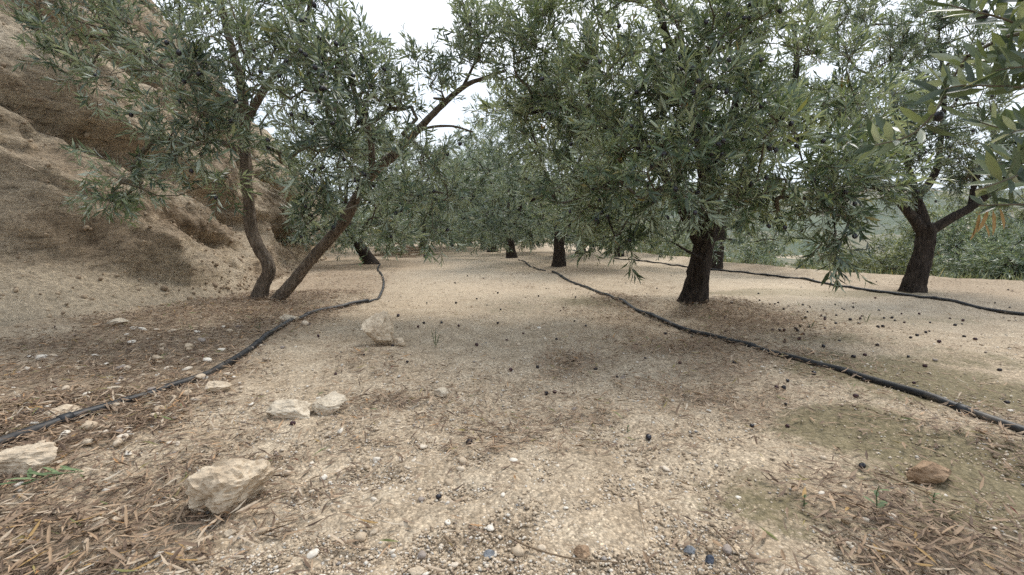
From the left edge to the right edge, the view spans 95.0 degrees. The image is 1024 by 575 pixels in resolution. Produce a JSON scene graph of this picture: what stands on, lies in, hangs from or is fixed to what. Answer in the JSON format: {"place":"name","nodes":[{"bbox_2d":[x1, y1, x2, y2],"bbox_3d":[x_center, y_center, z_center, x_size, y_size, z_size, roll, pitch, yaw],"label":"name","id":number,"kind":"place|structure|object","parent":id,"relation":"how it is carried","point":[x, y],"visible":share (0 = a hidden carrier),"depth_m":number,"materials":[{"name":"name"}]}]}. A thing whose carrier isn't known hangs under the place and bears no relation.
{"place":"outdoors","nodes":[
{"label":"outdoors","id":0,"kind":"place"},
{"bbox_2d":[0,0,370,326],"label":"earth bank","id":1,"kind":"structure","parent":0,"point":[89,257],"depth_m":3.31,"materials":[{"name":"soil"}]},
{"bbox_2d":[0,3,326,326],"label":"rubble","id":2,"kind":"object","parent":1,"relation":"on","point":[87,227],"visible":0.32,"depth_m":3.70,"materials":[{"name":"stone"}]},
{"bbox_2d":[0,238,1023,574],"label":"ground","id":3,"kind":"structure","parent":0,"point":[980,366],"depth_m":1.44,"materials":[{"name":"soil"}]},
{"bbox_2d":[0,513,20,524],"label":"fallen leaf","id":4,"kind":"object","parent":3,"relation":"on","point":[8,520],"visible":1,"depth_m":0.86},
{"bbox_2d":[3,545,30,559],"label":"fallen leaf","id":5,"kind":"object","parent":3,"relation":"on","point":[18,552],"visible":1,"depth_m":0.78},
{"bbox_2d":[0,442,57,480],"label":"rock","id":6,"kind":"object","parent":3,"relation":"on","point":[36,457],"visible":0.84,"depth_m":1.04,"materials":[{"name":"stone"}]},
{"bbox_2d":[24,540,50,543],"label":"fallen leaf","id":7,"kind":"object","parent":3,"relation":"on","point":[34,542],"visible":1,"depth_m":0.81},
{"bbox_2d":[0,465,83,484],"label":"olive sprig","id":8,"kind":"object","parent":3,"relation":"on","point":[30,472],"visible":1,"depth_m":1.00,"materials":[{"name":"plant"}]},
{"bbox_2d":[46,524,50,546],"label":"fallen leaf","id":9,"kind":"object","parent":3,"relation":"on","point":[48,535],"visible":1,"depth_m":0.82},
{"bbox_2d":[41,404,82,420],"bbox_3d":[-1.311,0.364,1.364,0.098,0.040,0.085,-3,8,-25],"label":"stone","id":10,"kind":"object","parent":3,"relation":"on","point":[66,407],"visible":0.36,"depth_m":1.36,"materials":[{"name":"stone"}]},
{"bbox_2d":[81,438,94,444],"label":"pebble","id":11,"kind":"object","parent":3,"relation":"on","point":[87,440],"visible":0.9,"depth_m":1.18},
{"bbox_2d":[79,420,98,430],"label":"pebble","id":12,"kind":"object","parent":3,"relation":"on","point":[88,423],"visible":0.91,"depth_m":1.26,"materials":[{"name":"stone"}]},
{"bbox_2d":[80,518,106,534],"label":"fallen leaf","id":13,"kind":"object","parent":3,"relation":"on","point":[97,523],"visible":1,"depth_m":0.87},
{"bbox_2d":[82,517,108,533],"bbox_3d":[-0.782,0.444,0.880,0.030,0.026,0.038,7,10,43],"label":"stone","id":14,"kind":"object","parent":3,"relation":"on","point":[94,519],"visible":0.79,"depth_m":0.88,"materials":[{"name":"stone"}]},
{"bbox_2d":[102,318,129,325],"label":"stone","id":15,"kind":"object","parent":3,"relation":"on","point":[117,320],"visible":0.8,"depth_m":2.57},
{"bbox_2d":[107,548,126,561],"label":"fallen leaf","id":16,"kind":"object","parent":3,"relation":"on","point":[116,553],"visible":1,"depth_m":0.79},
{"bbox_2d":[112,438,122,446],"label":"pebble","id":17,"kind":"object","parent":3,"relation":"on","point":[116,442],"visible":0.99,"depth_m":1.18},
{"bbox_2d":[107,386,127,392],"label":"stone","id":18,"kind":"object","parent":3,"relation":"on","point":[115,387],"visible":0.48,"depth_m":1.57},
{"bbox_2d":[124,504,127,527],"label":"fallen leaf","id":19,"kind":"object","parent":3,"relation":"on","point":[125,517],"visible":1,"depth_m":0.87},
{"bbox_2d":[125,556,147,564],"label":"fallen leaf","id":20,"kind":"object","parent":3,"relation":"on","point":[138,560],"visible":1,"depth_m":0.79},
{"bbox_2d":[132,557,158,569],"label":"fallen leaf","id":21,"kind":"object","parent":3,"relation":"on","point":[149,562],"visible":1,"depth_m":0.78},
{"bbox_2d":[142,548,156,563],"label":"fallen leaf","id":22,"kind":"object","parent":3,"relation":"on","point":[147,553],"visible":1,"depth_m":0.79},
{"bbox_2d":[168,546,182,562],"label":"fallen leaf","id":23,"kind":"object","parent":3,"relation":"on","point":[175,554],"visible":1,"depth_m":0.79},
{"bbox_2d":[167,555,198,574],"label":"fallen twig","id":24,"kind":"object","parent":3,"relation":"on","point":[187,566],"visible":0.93,"depth_m":0.78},
{"bbox_2d":[0,299,368,443],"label":"irrigation pipe","id":25,"kind":"object","parent":3,"relation":"on","point":[219,367],"visible":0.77,"depth_m":1.56,"materials":[{"name":"plastic"}]},
{"bbox_2d":[175,541,199,545],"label":"fallen leaf","id":26,"kind":"object","parent":3,"relation":"on","point":[188,543],"visible":1,"depth_m":0.82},
{"bbox_2d":[194,555,206,564],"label":"pebble","id":27,"kind":"object","parent":3,"relation":"on","point":[201,558],"visible":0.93,"depth_m":0.79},
{"bbox_2d":[205,381,231,391],"bbox_3d":[-1.012,0.343,1.618,0.091,0.045,0.058,-1,7,-11],"label":"stone","id":28,"kind":"object","parent":3,"relation":"on","point":[214,385],"visible":0.9,"depth_m":1.60,"materials":[{"name":"stone"}]},
{"bbox_2d":[182,458,276,515],"bbox_3d":[-0.584,0.422,0.965,0.142,0.149,0.119,1,7,10],"label":"rock","id":29,"kind":"object","parent":3,"relation":"on","point":[221,486],"visible":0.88,"depth_m":0.93,"materials":[{"name":"stone"}]},
{"bbox_2d":[224,529,236,537],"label":"stone","id":30,"kind":"object","parent":3,"relation":"on","point":[228,533],"visible":0.99,"depth_m":0.86,"materials":[{"name":"stone"}]},
{"bbox_2d":[235,499,260,512],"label":"fallen leaf","id":31,"kind":"object","parent":3,"relation":"on","point":[245,507],"visible":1,"depth_m":0.92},
{"bbox_2d":[258,527,267,533],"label":"pebble","id":32,"kind":"object","parent":3,"relation":"on","point":[262,530],"visible":0.91,"depth_m":0.87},
{"bbox_2d":[0,0,534,300],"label":"olive tree","id":33,"kind":"object","parent":3,"relation":"on","point":[313,59],"visible":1,"depth_m":2.71,"materials":[{"name":"green plant"}]},
{"bbox_2d":[266,399,310,418],"bbox_3d":[-0.655,0.360,1.392,0.137,0.054,0.094,0,7,0],"label":"rock","id":34,"kind":"object","parent":3,"relation":"on","point":[291,408],"visible":0.94,"depth_m":1.36,"materials":[{"name":"white stone"}]},
{"bbox_2d":[279,314,298,321],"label":"stone","id":35,"kind":"object","parent":3,"relation":"on","point":[287,316],"visible":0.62,"depth_m":2.77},
{"bbox_2d":[306,548,318,558],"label":"pebble","id":36,"kind":"object","parent":3,"relation":"on","point":[313,553],"visible":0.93,"depth_m":0.81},
{"bbox_2d":[311,391,346,415],"bbox_3d":[-0.560,0.356,1.431,0.098,0.062,0.080,3,7,20],"label":"rock","id":37,"kind":"object","parent":3,"relation":"on","point":[330,402],"visible":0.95,"depth_m":1.41,"materials":[{"name":"white stone"}]},
{"bbox_2d":[327,532,346,546],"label":"fallen leaf","id":38,"kind":"object","parent":3,"relation":"on","point":[337,538],"visible":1,"depth_m":0.83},
{"bbox_2d":[260,101,428,264],"bbox_3d":[-2.613,-1.625,7.370,2.611,2.728,2.595,0,7,0],"label":"olive tree","id":39,"kind":"object","parent":3,"relation":"on","point":[355,238],"visible":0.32,"depth_m":7.01,"materials":[{"name":"green plant"}]},
{"bbox_2d":[334,540,357,543],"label":"fallen leaf","id":40,"kind":"object","parent":3,"relation":"on","point":[348,541],"visible":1,"depth_m":0.83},
{"bbox_2d":[354,532,366,541],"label":"pebble","id":41,"kind":"object","parent":3,"relation":"on","point":[360,536],"visible":0.97,"depth_m":0.85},
{"bbox_2d":[369,528,377,534],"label":"pebble","id":42,"kind":"object","parent":3,"relation":"on","point":[373,531],"visible":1,"depth_m":0.87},
{"bbox_2d":[367,263,384,302],"bbox_3d":[-1.546,-0.134,5.491,0.123,0.074,4.111,-2,7,-15],"label":"irrigation pipe","id":43,"kind":"object","parent":3,"relation":"on","point":[381,291],"visible":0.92,"depth_m":4.41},
{"bbox_2d":[361,311,393,344],"bbox_3d":[-0.644,0.208,2.256,0.154,0.185,0.112,-2,7,-18],"label":"rock","id":44,"kind":"object","parent":3,"relation":"on","point":[377,328],"visible":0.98,"depth_m":2.23,"materials":[{"name":"stone"}]},
{"bbox_2d":[323,124,456,249],"bbox_3d":[-2.840,-2.239,10.983,3.243,2.954,3.049,0,7,0],"label":"olive tree","id":45,"kind":"object","parent":3,"relation":"on","point":[435,223],"visible":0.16,"depth_m":10.76,"materials":[{"name":"green plant"}]},
{"bbox_2d":[393,337,404,346],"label":"stone","id":46,"kind":"object","parent":3,"relation":"on","point":[399,341],"visible":0.91,"depth_m":2.27,"materials":[{"name":"stone"}]},
{"bbox_2d":[363,174,439,239],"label":"olive tree","id":47,"kind":"object","parent":3,"relation":"on","point":[398,210],"visible":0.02,"depth_m":22.13,"materials":[{"name":"green plant"}]},
{"bbox_2d":[373,243,438,257],"bbox_3d":[-2.189,-0.775,9.631,1.329,0.290,1.398,-5,9,-35],"label":"bush","id":48,"kind":"object","parent":3,"relation":"on","point":[411,249],"visible":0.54,"depth_m":9.55,"materials":[{"name":"plant"}]},
{"bbox_2d":[410,566,426,574],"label":"stone","id":49,"kind":"object","parent":3,"relation":"on","point":[418,570],"visible":1,"depth_m":0.76,"materials":[{"name":"stone"}]},
{"bbox_2d":[363,130,479,247],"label":"olive tree","id":50,"kind":"object","parent":3,"relation":"on","point":[420,218],"visible":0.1,"depth_m":13.17,"materials":[{"name":"green plant"}]},
{"bbox_2d":[417,550,426,558],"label":"pebble","id":51,"kind":"object","parent":3,"relation":"on","point":[422,554],"visible":1,"depth_m":0.81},
{"bbox_2d":[434,387,448,396],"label":"stone","id":52,"kind":"object","parent":3,"relation":"on","point":[443,390],"visible":0.91,"depth_m":1.58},
{"bbox_2d":[445,479,452,485],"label":"pebble","id":53,"kind":"object","parent":3,"relation":"on","point":[448,482],"visible":1,"depth_m":1.03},
{"bbox_2d":[443,534,455,549],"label":"fallen twig","id":54,"kind":"object","parent":3,"relation":"on","point":[446,538],"visible":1,"depth_m":0.83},
{"bbox_2d":[408,146,512,246],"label":"olive tree","id":55,"kind":"object","parent":3,"relation":"on","point":[465,195],"visible":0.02,"depth_m":14.91,"materials":[{"name":"green plant"}]},
{"bbox_2d":[458,456,466,463],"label":"pebble","id":56,"kind":"object","parent":3,"relation":"on","point":[462,460],"visible":0.97,"depth_m":1.12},
{"bbox_2d":[419,144,532,249],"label":"olive tree","id":57,"kind":"object","parent":3,"relation":"on","point":[470,173],"visible":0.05,"depth_m":12.98,"materials":[{"name":"green plant"}]},
{"bbox_2d":[420,130,553,252],"bbox_3d":[-0.411,-2.328,11.479,3.724,3.032,3.384,0,7,0],"label":"olive tree","id":58,"kind":"object","parent":3,"relation":"on","point":[472,184],"visible":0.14,"depth_m":11.05,"materials":[{"name":"green plant"}]},
{"bbox_2d":[484,549,494,558],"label":"stone","id":59,"kind":"object","parent":3,"relation":"on","point":[489,553],"visible":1,"depth_m":0.81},
{"bbox_2d":[434,106,585,257],"bbox_3d":[-0.037,-2.077,9.238,3.206,3.116,3.328,0,7,0],"label":"olive tree","id":60,"kind":"object","parent":3,"relation":"on","point":[511,244],"visible":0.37,"depth_m":8.87,"materials":[{"name":"green plant"}]},
{"bbox_2d":[0,262,1023,574],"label":"leaf litter","id":61,"kind":"object","parent":3,"relation":"on","point":[12,418],"visible":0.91,"depth_m":1.34,"materials":[{"name":"plant"}]},
{"bbox_2d":[26,518,41,539],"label":"fallen leaf","id":62,"kind":"object","parent":61,"relation":"on","point":[34,529],"visible":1,"depth_m":0.83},
{"bbox_2d":[511,545,524,556],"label":"pebble","id":63,"kind":"object","parent":3,"relation":"on","point":[518,550],"visible":1,"depth_m":0.81,"materials":[{"name":"stone"}]},
{"bbox_2d":[537,544,546,552],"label":"pebble","id":64,"kind":"object","parent":3,"relation":"on","point":[541,546],"visible":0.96,"depth_m":0.82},
{"bbox_2d":[455,43,660,266],"bbox_3d":[0.659,-1.748,6.807,3.098,3.010,2.875,-5,8,-33],"label":"olive tree","id":65,"kind":"object","parent":3,"relation":"on","point":[514,215],"visible":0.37,"depth_m":6.62,"materials":[{"name":"green plant"}]},
{"bbox_2d":[508,535,620,563],"bbox_3d":[0.084,0.454,0.804,0.201,0.009,0.024,3,8,22],"label":"fallen twig","id":66,"kind":"object","parent":3,"relation":"on","point":[529,546],"visible":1,"depth_m":0.80,"materials":[{"name":"wood"}]},
{"bbox_2d":[513,138,648,252],"bbox_3d":[1.635,-2.192,10.851,3.448,2.916,3.476,0,7,0],"label":"olive tree","id":67,"kind":"object","parent":3,"relation":"on","point":[551,169],"visible":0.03,"depth_m":10.46,"materials":[{"name":"green plant"}]},
{"bbox_2d":[573,544,589,558],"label":"stone","id":68,"kind":"object","parent":3,"relation":"on","point":[581,551],"visible":0.97,"depth_m":0.80,"materials":[{"name":"stone"}]},
{"bbox_2d":[560,126,696,256],"bbox_3d":[2.428,-2.093,9.768,3.056,3.000,3.183,0,7,0],"label":"olive tree","id":69,"kind":"object","parent":3,"relation":"on","point":[618,254],"visible":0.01,"depth_m":9.59,"materials":[{"name":"green plant"}]},
{"bbox_2d":[642,550,651,569],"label":"fallen leaf","id":70,"kind":"object","parent":3,"relation":"on","point":[645,558],"visible":1,"depth_m":0.79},
{"bbox_2d":[636,228,724,256],"bbox_3d":[4.140,-0.570,11.952,2.583,2.526,2.223,6,9,39],"label":"bush","id":71,"kind":"object","parent":3,"relation":"on","point":[679,253],"visible":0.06,"depth_m":11.78,"materials":[{"name":"green plant"}]},
{"bbox_2d":[683,545,695,554],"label":"stone","id":72,"kind":"object","parent":3,"relation":"on","point":[689,549],"visible":1,"depth_m":0.82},
{"bbox_2d":[461,0,955,305],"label":"olive tree","id":73,"kind":"object","parent":3,"relation":"on","point":[710,153],"visible":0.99,"depth_m":2.46,"materials":[{"name":"green plant"}]},
{"bbox_2d":[705,555,713,563],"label":"stone","id":74,"kind":"object","parent":3,"relation":"on","point":[709,559],"visible":1,"depth_m":0.80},
{"bbox_2d":[706,544,713,551],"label":"pebble","id":75,"kind":"object","parent":3,"relation":"on","point":[710,548],"visible":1,"depth_m":0.82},
{"bbox_2d":[713,527,739,555],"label":"fallen twig","id":76,"kind":"object","parent":3,"relation":"on","point":[719,533],"visible":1,"depth_m":0.85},
{"bbox_2d":[722,544,731,554],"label":"pebble","id":77,"kind":"object","parent":3,"relation":"on","point":[727,549],"visible":0.99,"depth_m":0.82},
{"bbox_2d":[632,81,832,268],"bbox_3d":[2.886,-1.591,6.598,2.466,2.779,2.564,2,7,19],"label":"olive tree","id":78,"kind":"object","parent":3,"relation":"on","point":[718,250],"visible":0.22,"depth_m":6.42,"materials":[{"name":"green plant"}]},
{"bbox_2d":[723,232,789,265],"bbox_3d":[4.809,-0.204,10.324,2.123,2.198,2.022,6,9,40],"label":"bush","id":79,"kind":"object","parent":3,"relation":"on","point":[748,256],"visible":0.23,"depth_m":9.73,"materials":[{"name":"green plant"}]},
{"bbox_2d":[748,559,771,561],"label":"fallen leaf","id":80,"kind":"object","parent":3,"relation":"on","point":[759,560],"visible":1,"depth_m":0.79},
{"bbox_2d":[777,564,784,574],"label":"fallen leaf","id":81,"kind":"object","parent":3,"relation":"on","point":[781,570],"visible":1,"depth_m":0.76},
{"bbox_2d":[552,270,1023,434],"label":"irrigation pipe","id":82,"kind":"object","parent":3,"relation":"on","point":[927,395],"visible":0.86,"depth_m":1.70,"materials":[{"name":"plastic"}]},
{"bbox_2d":[770,244,831,270],"bbox_3d":[5.418,0.088,9.021,1.810,1.937,2.119,0,7,0],"label":"bush","id":83,"kind":"object","parent":3,"relation":"on","point":[801,252],"visible":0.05,"depth_m":9.10,"materials":[{"name":"green plant"}]},
{"bbox_2d":[801,494,827,499],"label":"fallen leaf","id":84,"kind":"object","parent":3,"relation":"on","point":[812,496],"visible":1,"depth_m":0.93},
{"bbox_2d":[614,257,1023,315],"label":"irrigation pipe","id":85,"kind":"object","parent":3,"relation":"on","point":[938,298],"visible":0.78,"depth_m":4.15,"materials":[{"name":"plastic"}]},
{"bbox_2d":[809,525,831,538],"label":"fallen leaf","id":86,"kind":"object","parent":3,"relation":"on","point":[820,531],"visible":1,"depth_m":0.84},
{"bbox_2d":[794,250,867,272],"bbox_3d":[5.663,0.237,8.063,1.780,1.874,1.893,0,7,0],"label":"bush","id":87,"kind":"object","parent":3,"relation":"on","point":[828,265],"visible":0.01,"depth_m":7.74,"materials":[{"name":"green plant"}]},
{"bbox_2d":[841,516,853,523],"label":"pebble","id":88,"kind":"object","parent":3,"relation":"on","point":[849,519],"visible":0.95,"depth_m":0.87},
{"bbox_2d":[863,486,889,514],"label":"weed","id":89,"kind":"object","parent":3,"relation":"on","point":[880,504],"visible":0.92,"depth_m":0.91,"materials":[{"name":"plant"}]},
{"bbox_2d":[873,561,881,574],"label":"fallen leaf","id":90,"kind":"object","parent":3,"relation":"on","point":[877,569],"visible":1,"depth_m":0.74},
{"bbox_2d":[871,539,896,555],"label":"fallen leaf","id":91,"kind":"object","parent":3,"relation":"on","point":[881,545],"visible":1,"depth_m":0.80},
{"bbox_2d":[829,232,953,277],"bbox_3d":[5.830,0.158,7.192,1.905,2.042,2.057,0,7,0],"label":"bush","id":92,"kind":"object","parent":3,"relation":"on","point":[893,258],"visible":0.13,"depth_m":7.03,"materials":[{"name":"green plant"}]},
{"bbox_2d":[888,555,909,574],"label":"fallen leaf","id":93,"kind":"object","parent":3,"relation":"on","point":[900,566],"visible":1,"depth_m":0.76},
{"bbox_2d":[889,540,917,545],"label":"fallen leaf","id":94,"kind":"object","parent":3,"relation":"on","point":[902,543],"visible":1,"depth_m":0.79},
{"bbox_2d":[784,0,1023,292],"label":"olive tree","id":95,"kind":"object","parent":3,"relation":"on","point":[915,278],"visible":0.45,"depth_m":3.96,"materials":[{"name":"green plant"}]},
{"bbox_2d":[876,472,938,498],"bbox_3d":[0.844,0.422,1.003,0.007,0.005,0.114,-3,8,-25],"label":"fallen twig","id":96,"kind":"object","parent":3,"relation":"on","point":[906,483],"visible":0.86,"depth_m":1.00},
{"bbox_2d":[905,541,915,559],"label":"fallen leaf","id":97,"kind":"object","parent":3,"relation":"on","point":[911,550],"visible":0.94,"depth_m":0.79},
{"bbox_2d":[915,544,933,554],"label":"fallen leaf","id":98,"kind":"object","parent":3,"relation":"on","point":[926,547],"visible":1,"depth_m":0.79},
{"bbox_2d":[917,547,936,563],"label":"fallen leaf","id":99,"kind":"object","parent":3,"relation":"on","point":[925,553],"visible":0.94,"depth_m":0.78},
{"bbox_2d":[906,460,951,484],"bbox_3d":[0.927,0.412,1.043,0.095,0.063,0.068,-5,8,-33],"label":"rock","id":100,"kind":"object","parent":3,"relation":"on","point":[923,471],"visible":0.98,"depth_m":1.02,"materials":[{"name":"brown stone"}]},
{"bbox_2d":[925,522,948,540],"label":"fallen leaf","id":101,"kind":"object","parent":3,"relation":"on","point":[937,531],"visible":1,"depth_m":0.83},
{"bbox_2d":[853,0,1023,239],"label":"olive tree","id":102,"kind":"object","parent":3,"relation":"on","point":[1003,55],"visible":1,"depth_m":0.83,"materials":[{"name":"green plant"}]},
{"bbox_2d":[933,543,949,562],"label":"fallen leaf","id":103,"kind":"object","parent":3,"relation":"on","point":[943,556],"visible":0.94,"depth_m":0.78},
{"bbox_2d":[882,191,1023,266],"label":"bush","id":104,"kind":"object","parent":3,"relation":"on","point":[912,235],"visible":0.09,"depth_m":9.14,"materials":[{"name":"green plant"}]},
{"bbox_2d":[939,538,967,544],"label":"fallen leaf","id":105,"kind":"object","parent":3,"relation":"on","point":[954,542],"visible":1,"depth_m":0.80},
{"bbox_2d":[952,525,964,535],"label":"fallen leaf","id":106,"kind":"object","parent":3,"relation":"on","point":[959,529],"visible":0.94,"depth_m":0.84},
{"bbox_2d":[897,202,1023,280],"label":"bush","id":107,"kind":"object","parent":3,"relation":"on","point":[957,241],"visible":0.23,"depth_m":6.14,"materials":[{"name":"green plant"}]},
{"bbox_2d":[897,176,1023,255],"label":"bush","id":108,"kind":"object","parent":3,"relation":"on","point":[947,198],"visible":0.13,"depth_m":9.02,"materials":[{"name":"green plant"}]},
{"bbox_2d":[954,557,980,571],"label":"fallen leaf","id":109,"kind":"object","parent":3,"relation":"on","point":[962,562],"visible":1,"depth_m":0.77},
{"bbox_2d":[933,209,1023,280],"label":"bush","id":110,"kind":"object","parent":3,"relation":"on","point":[992,265],"visible":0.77,"depth_m":5.47,"materials":[{"name":"green plant"}]},
{"bbox_2d":[973,548,1009,561],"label":"fallen leaf","id":111,"kind":"object","parent":3,"relation":"on","point":[991,554],"visible":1,"depth_m":0.78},
{"bbox_2d":[986,519,1012,521],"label":"fallen leaf","id":112,"kind":"object","parent":3,"relation":"on","point":[998,520],"visible":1,"depth_m":0.87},
{"bbox_2d":[992,557,1022,574],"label":"fallen leaf","id":113,"kind":"object","parent":3,"relation":"on","point":[1010,567],"visible":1,"depth_m":0.74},
{"bbox_2d":[152,0,1023,207],"label":"sky","id":114,"kind":"structure","parent":0,"point":[387,16],"materials":[{"name":"white"}]},
{"bbox_2d":[358,181,1023,275],"bbox_3d":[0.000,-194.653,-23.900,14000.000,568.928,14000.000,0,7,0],"label":"terrain","id":115,"kind":"structure","parent":0,"point":[878,231],"depth_m":1671.65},
{"bbox_2d":[588,244,1023,280],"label":"grass","id":116,"kind":"structure","parent":0,"point":[725,260],"depth_m":6.10,"materials":[{"name":"green plant"}]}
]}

